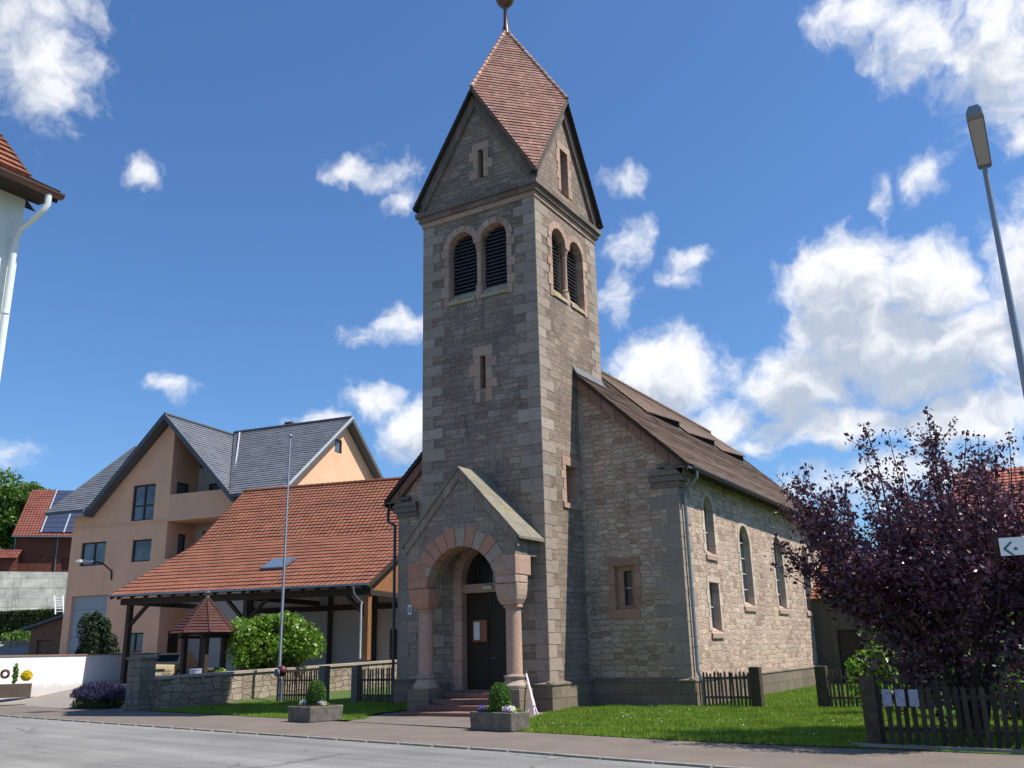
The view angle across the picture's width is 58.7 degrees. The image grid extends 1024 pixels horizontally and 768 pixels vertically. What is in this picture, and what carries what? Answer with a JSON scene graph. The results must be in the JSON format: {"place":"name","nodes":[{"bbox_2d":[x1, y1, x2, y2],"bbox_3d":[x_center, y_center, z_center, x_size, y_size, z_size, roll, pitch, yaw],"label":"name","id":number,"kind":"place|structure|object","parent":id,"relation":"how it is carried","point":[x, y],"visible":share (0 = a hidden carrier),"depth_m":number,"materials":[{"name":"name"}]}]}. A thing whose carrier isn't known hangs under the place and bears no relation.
{"place":"outdoors","nodes":[
{"label":"outdoors","id":0,"kind":"place"},
{"bbox_2d":[0,642,147,710],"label":"yard paving","id":1,"kind":"structure","parent":0,"point":[61,699],"depth_m":42.43,"materials":[{"name":"grey concrete"}]},
{"bbox_2d":[1,628,30,643],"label":"round shrub","id":2,"kind":"object","parent":1,"relation":"on","point":[10,636],"visible":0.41,"depth_m":79.91,"materials":[{"name":"green plant"}]},
{"bbox_2d":[3,640,28,647],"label":"terrace wall","id":3,"kind":"structure","parent":1,"relation":"on","point":[15,643],"depth_m":77.61,"materials":[{"name":"grey concrete"}]},
{"bbox_2d":[0,663,32,697],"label":"flower trough","id":4,"kind":"object","parent":1,"relation":"on","point":[12,690],"visible":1,"depth_m":39.83,"materials":[{"name":"grey concrete"}]},
{"bbox_2d":[21,614,62,654],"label":"garden shed","id":5,"kind":"structure","parent":1,"relation":"on","point":[45,637],"depth_m":73.14,"materials":[{"name":"brown wood"}]},
{"bbox_2d":[54,595,63,613],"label":"ladder","id":6,"kind":"object","parent":1,"relation":"on","point":[62,603],"visible":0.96,"depth_m":88.90,"materials":[{"name":"white metal"}]},
{"bbox_2d":[74,610,119,653],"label":"conifer bush","id":7,"kind":"object","parent":1,"relation":"on","point":[96,636],"visible":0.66,"depth_m":55.85,"materials":[{"name":"green plant"}]},
{"bbox_2d":[69,680,125,709],"bbox_3d":[-16.107,12.238,35.736,3.386,1.190,1.731,-11,-19,29],"label":"lavender","id":8,"kind":"object","parent":1,"relation":"on","point":[98,694],"visible":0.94,"depth_m":35.19,"materials":[{"name":"purple plant"}]},
{"bbox_2d":[155,652,197,675],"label":"parked car","id":9,"kind":"object","parent":1,"relation":"on","point":[167,664],"visible":0.45,"depth_m":46.65,"materials":[{"name":"beige paint"}]},
{"bbox_2d":[189,669,201,673],"bbox_3d":[-13.495,12.554,38.772,0.560,0.790,0.560,-11,-19,29],"label":"zinc bucket","id":10,"kind":"object","parent":1,"relation":"on","point":[194,671],"visible":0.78,"depth_m":38.64,"materials":[{"name":"silver metal"}]},
{"bbox_2d":[170,585,238,674],"bbox_3d":[-13.561,11.145,40.150,2.767,4.470,2.767,0,-16,-3],"label":"well shelter","id":11,"kind":"object","parent":1,"relation":"on","point":[205,619],"visible":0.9,"depth_m":39.74,"materials":[{"name":"red"}]},
{"bbox_2d":[108,477,401,683],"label":"carport","id":12,"kind":"object","parent":1,"relation":"on","point":[339,572],"visible":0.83,"depth_m":52.32,"materials":[{"name":"tile"}]},
{"bbox_2d":[219,610,326,670],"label":"laurel bush","id":13,"kind":"object","parent":1,"relation":"on","point":[254,645],"visible":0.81,"depth_m":40.11,"materials":[{"name":"green plant"}]},
{"bbox_2d":[151,693,403,719],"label":"lawn","id":14,"kind":"structure","parent":0,"point":[344,699],"depth_m":36.91,"materials":[{"name":"plant"}]},
{"bbox_2d":[274,665,286,701],"bbox_3d":[-9.209,11.958,36.156,0.400,1.470,0.520,-11,-19,29],"label":"marker post","id":15,"kind":"object","parent":14,"relation":"on","point":[281,670],"visible":0.96,"depth_m":36.17,"materials":[{"name":"grey metal"}]},
{"bbox_2d":[276,434,291,700],"bbox_3d":[-9.656,7.612,38.594,0.188,11.200,0.180,-11,-19,29],"label":"flagpole","id":16,"kind":"object","parent":14,"relation":"on","point":[282,595],"visible":0.88,"depth_m":38.43,"materials":[{"name":"silver metal"}]},
{"bbox_2d":[277,666,329,701],"bbox_3d":[-8.404,12.071,36.427,2.643,1.470,0.320,-11,-19,29],"label":"picket fence","id":17,"kind":"object","parent":14,"relation":"on","point":[324,674],"visible":0.65,"depth_m":36.40,"materials":[{"name":"wood"}]},
{"bbox_2d":[351,665,391,702],"bbox_3d":[-5.268,11.472,34.633,2.000,1.470,0.300,-11,-19,29],"label":"picket fence","id":18,"kind":"object","parent":14,"relation":"on","point":[358,677],"visible":0.82,"depth_m":34.73,"materials":[{"name":"wood"}]},
{"bbox_2d":[0,716,702,767],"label":"road","id":19,"kind":"structure","parent":0,"point":[33,743],"depth_m":18.20,"materials":[{"name":"grey asphalt"}]},
{"bbox_2d":[966,104,1023,396],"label":"street lamp","id":20,"kind":"object","parent":19,"relation":"on","point":[975,119],"visible":1,"depth_m":10.54,"materials":[{"name":"grey metal"}]},
{"bbox_2d":[998,537,1023,555],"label":"direction sign","id":21,"kind":"object","parent":19,"relation":"on","point":[1010,546],"visible":1,"depth_m":10.87,"materials":[{"name":"white metal"}]},
{"bbox_2d":[346,711,545,727],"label":"entrance path","id":22,"kind":"structure","parent":0,"point":[391,718],"depth_m":25.36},
{"bbox_2d":[524,670,537,714],"bbox_3d":[0.486,9.115,26.877,0.295,1.237,0.632,9,-19,-32],"label":"folding stand","id":23,"kind":"object","parent":22,"relation":"on","point":[532,704],"visible":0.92,"depth_m":26.77,"materials":[{"name":"white paint"}]},
{"bbox_2d":[0,705,1023,767],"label":"pavement","id":24,"kind":"structure","parent":0,"point":[752,755],"depth_m":18.03,"materials":[{"name":"grey concrete"}]},
{"bbox_2d":[288,679,342,722],"bbox_3d":[-5.651,9.111,26.236,1.168,1.142,1.138,-16,-22,42],"label":"stone planter","id":25,"kind":"object","parent":24,"relation":"on","point":[315,707],"visible":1,"depth_m":25.93,"materials":[{"name":"stone"}]},
{"bbox_2d":[470,682,529,731],"bbox_3d":[-0.299,7.706,21.788,1.418,1.099,0.658,-16,-22,42],"label":"stone planter","id":26,"kind":"object","parent":24,"relation":"on","point":[500,713],"visible":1,"depth_m":21.53,"materials":[{"name":"stone"}]},
{"bbox_2d":[0,0,1023,556],"label":"sky","id":27,"kind":"structure","parent":0,"point":[795,249],"materials":[{"name":"blue"}]},
{"bbox_2d":[54,613,1023,748],"bbox_3d":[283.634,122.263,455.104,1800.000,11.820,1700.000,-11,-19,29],"label":"ground","id":28,"kind":"structure","parent":0,"point":[340,693],"depth_m":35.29,"materials":[{"name":"green plant"}]},
{"bbox_2d":[0,549,22,571],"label":"shed","id":29,"kind":"structure","parent":28,"relation":"on","point":[9,560],"depth_m":98.33,"materials":[{"name":"red brick"}]},
{"bbox_2d":[0,467,55,548],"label":"broadleaf tree","id":30,"kind":"object","parent":28,"relation":"on","point":[13,499],"visible":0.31,"depth_m":121.63,"materials":[{"name":"green plant"}]},
{"bbox_2d":[0,608,62,641],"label":"hedge","id":31,"kind":"object","parent":28,"relation":"on","point":[11,620],"visible":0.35,"depth_m":89.10,"materials":[{"name":"green plant"}]},
{"bbox_2d":[0,134,64,378],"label":"white house","id":32,"kind":"structure","parent":28,"relation":"on","point":[21,188],"depth_m":15.78,"materials":[{"name":"white paint"}]},
{"bbox_2d":[0,572,67,610],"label":"retaining wall","id":33,"kind":"structure","parent":28,"relation":"on","point":[28,590],"depth_m":97.44,"materials":[{"name":"concrete"}]},
{"bbox_2d":[11,489,86,571],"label":"brick house","id":34,"kind":"structure","parent":28,"relation":"on","point":[42,541],"depth_m":101.36,"materials":[{"name":"red ceramic"}]},
{"bbox_2d":[0,653,161,698],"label":"white wall","id":35,"kind":"structure","parent":28,"relation":"on","point":[54,673],"depth_m":45.94,"materials":[{"name":"white paint"}]},
{"bbox_2d":[45,412,383,673],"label":"peach house","id":36,"kind":"structure","parent":28,"relation":"on","point":[168,487],"depth_m":69.67,"materials":[{"name":"beige paint"}]},
{"bbox_2d":[68,595,107,653],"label":"garage door","id":37,"kind":"structure","parent":36,"relation":"in","point":[82,605],"depth_m":69.15,"materials":[{"name":"grey metal"}]},
{"bbox_2d":[75,559,111,579],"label":"wall lamp","id":38,"kind":"object","parent":36,"relation":"attached to","point":[84,561],"visible":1,"depth_m":67.85,"materials":[{"name":"metal"}]},
{"bbox_2d":[81,541,105,565],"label":"window","id":39,"kind":"structure","parent":36,"relation":"in","point":[94,551],"depth_m":70.31,"materials":[{"name":"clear glass"}]},
{"bbox_2d":[130,632,143,652],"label":"window","id":40,"kind":"structure","parent":36,"relation":"in","point":[136,638],"depth_m":66.62,"materials":[{"name":"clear glass"}]},
{"bbox_2d":[132,539,151,561],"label":"window","id":41,"kind":"structure","parent":36,"relation":"in","point":[141,548],"depth_m":68.61,"materials":[{"name":"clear glass"}]},
{"bbox_2d":[132,484,155,520],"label":"window","id":42,"kind":"structure","parent":36,"relation":"in","point":[144,495],"depth_m":69.71,"materials":[{"name":"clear glass"}]},
{"bbox_2d":[167,631,177,652],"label":"door","id":43,"kind":"structure","parent":36,"relation":"in","point":[172,643],"depth_m":67.17,"materials":[{"name":"brown wood"}]},
{"bbox_2d":[177,534,184,553],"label":"window","id":44,"kind":"structure","parent":36,"relation":"in","point":[181,538],"depth_m":69.30,"materials":[{"name":"black glass"}]},
{"bbox_2d":[177,482,188,493],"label":"window","id":45,"kind":"structure","parent":36,"relation":"in","point":[181,487],"depth_m":70.18,"materials":[{"name":"black glass"}]},
{"bbox_2d":[209,483,220,490],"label":"window","id":46,"kind":"structure","parent":36,"relation":"in","point":[214,486],"depth_m":71.21,"materials":[{"name":"black glass"}]},
{"bbox_2d":[335,439,340,453],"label":"window","id":47,"kind":"structure","parent":36,"relation":"in","point":[337,442],"depth_m":72.13,"materials":[{"name":"blue glass"}]},
{"bbox_2d":[124,657,396,710],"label":"stone wall","id":48,"kind":"structure","parent":28,"relation":"on","point":[147,689],"depth_m":35.56,"materials":[{"name":"grey stone"}]},
{"bbox_2d":[0,715,750,767],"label":"kerb","id":49,"kind":"structure","parent":28,"relation":"on","point":[539,753],"depth_m":18.28,"materials":[{"name":"concrete"}]},
{"bbox_2d":[382,0,831,716],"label":"church","id":50,"kind":"structure","parent":28,"relation":"on","point":[578,526],"depth_m":31.68,"materials":[{"name":"grey stone"}]},
{"bbox_2d":[408,605,411,614],"bbox_3d":[-3.867,8.559,34.461,0.180,0.360,0.039,-11,-19,29],"label":"wall plate","id":51,"kind":"object","parent":50,"relation":"attached to","point":[409,609],"depth_m":34.44,"materials":[{"name":"white paint"}]},
{"bbox_2d":[473,620,487,641],"bbox_3d":[-1.045,8.099,29.821,0.550,0.690,0.085,-11,-19,29],"label":"notice case","id":52,"kind":"object","parent":50,"relation":"attached to","point":[480,630],"visible":1,"depth_m":29.77,"materials":[{"name":"brown wood"}]},
{"bbox_2d":[467,592,506,689],"bbox_3d":[-0.644,8.361,29.607,1.950,3.089,0.075,-11,-19,29],"label":"door","id":53,"kind":"structure","parent":50,"relation":"in","point":[486,661],"depth_m":29.64,"materials":[{"name":"black wood"}]},
{"bbox_2d":[625,571,633,605],"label":"church window","id":54,"kind":"structure","parent":50,"relation":"in","point":[628,574],"depth_m":30.47,"materials":[{"name":"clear glass"}]},
{"bbox_2d":[703,503,709,551],"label":"church window","id":55,"kind":"structure","parent":50,"relation":"in","point":[705,513],"depth_m":32.58,"materials":[{"name":"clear glass"}]},
{"bbox_2d":[709,583,715,627],"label":"church window","id":56,"kind":"structure","parent":50,"relation":"in","point":[711,599],"depth_m":31.77,"materials":[{"name":"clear glass"}]},
{"bbox_2d":[739,531,748,602],"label":"church window","id":57,"kind":"structure","parent":50,"relation":"in","point":[742,551],"depth_m":35.60,"materials":[{"name":"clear glass"}]},
{"bbox_2d":[773,545,781,605],"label":"church window","id":58,"kind":"structure","parent":50,"relation":"in","point":[775,555],"depth_m":39.47,"materials":[{"name":"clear glass"}]},
{"bbox_2d":[801,555,808,608],"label":"church window","id":59,"kind":"structure","parent":50,"relation":"in","point":[801,555],"depth_m":43.24,"materials":[{"name":"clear glass"}]},
{"bbox_2d":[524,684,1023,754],"bbox_3d":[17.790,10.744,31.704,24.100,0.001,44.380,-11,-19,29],"label":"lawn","id":60,"kind":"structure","parent":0,"point":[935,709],"depth_m":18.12,"materials":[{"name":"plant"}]},
{"bbox_2d":[539,707,858,733],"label":"daisies","id":61,"kind":"object","parent":60,"relation":"on","point":[699,715],"visible":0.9,"depth_m":22.47,"materials":[{"name":"white plant"}]},
{"bbox_2d":[702,667,764,706],"bbox_3d":[6.724,9.289,27.745,1.819,1.250,0.320,-11,-19,29],"label":"picket fence","id":62,"kind":"object","parent":60,"relation":"on","point":[755,697],"visible":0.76,"depth_m":27.61,"materials":[{"name":"brown wood"}]},
{"bbox_2d":[844,640,897,712],"bbox_3d":[9.394,7.702,23.881,1.346,1.933,1.274,-3,-16,5],"label":"hazel shrub","id":63,"kind":"object","parent":60,"relation":"on","point":[852,669],"visible":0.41,"depth_m":23.73,"materials":[{"name":"green plant"}]},
{"bbox_2d":[810,559,944,683],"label":"annex","id":64,"kind":"object","parent":60,"relation":"on","point":[832,646],"visible":0.02,"depth_m":41.96,"materials":[{"name":"grey stone"}]},
{"bbox_2d":[838,630,866,681],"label":"door","id":65,"kind":"structure","parent":64,"relation":"in","point":[847,638],"depth_m":41.67,"materials":[{"name":"brown wood"}]},
{"bbox_2d":[764,406,1023,738],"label":"purple tree","id":66,"kind":"object","parent":60,"relation":"on","point":[946,566],"visible":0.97,"depth_m":17.38,"materials":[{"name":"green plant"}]},
{"bbox_2d":[814,665,1023,708],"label":"picket fence","id":67,"kind":"object","parent":60,"relation":"on","point":[823,679],"visible":0.23,"depth_m":26.17,"materials":[{"name":"brown wood"}]},
{"bbox_2d":[850,743,1023,754],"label":"edging kerb","id":68,"kind":"structure","parent":60,"relation":"on","point":[944,748],"depth_m":15.64,"materials":[{"name":"concrete"}]},
{"bbox_2d":[859,675,1023,748],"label":"picket fence","id":69,"kind":"object","parent":68,"relation":"on","point":[876,729],"visible":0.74,"depth_m":15.98,"materials":[{"name":"brown wood"}]},
{"bbox_2d":[881,689,892,705],"bbox_3d":[6.835,5.716,16.576,0.160,0.290,0.020,-11,-19,29],"label":"paper notice","id":70,"kind":"object","parent":69,"relation":"attached to","point":[887,697],"visible":1,"depth_m":16.57,"materials":[{"name":"white paper"}]},
{"bbox_2d":[894,689,905,705],"bbox_3d":[7.019,5.672,16.442,0.160,0.290,0.020,-11,-19,29],"label":"paper notice","id":71,"kind":"object","parent":69,"relation":"attached to","point":[900,697],"visible":1,"depth_m":16.43,"materials":[{"name":"white paper"}]},
{"bbox_2d":[908,689,919,706],"bbox_3d":[7.202,5.628,16.307,0.160,0.290,0.020,-11,-19,29],"label":"paper notice","id":72,"kind":"object","parent":69,"relation":"attached to","point":[913,698],"visible":1,"depth_m":16.30,"materials":[{"name":"white paper"}]},
{"bbox_2d":[857,611,1023,702],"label":"laurel bush","id":73,"kind":"object","parent":60,"relation":"on","point":[868,643],"visible":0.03,"depth_m":28.49,"materials":[{"name":"green plant"}]},
{"bbox_2d":[941,612,1023,719],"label":"hazel shrub","id":74,"kind":"object","parent":60,"relation":"on","point":[1019,680],"visible":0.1,"depth_m":21.34,"materials":[{"name":"green plant"}]},
{"bbox_2d":[952,466,1023,635],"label":"red roof house","id":75,"kind":"structure","parent":60,"relation":"on","point":[1016,477],"depth_m":48.05,"materials":[{"name":"tile"}]},
{"bbox_2d":[968,436,1023,571],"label":"purple tree","id":76,"kind":"object","parent":60,"relation":"on","point":[1004,463],"visible":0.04,"depth_m":18.77,"materials":[{"name":"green plant"}]}
]}

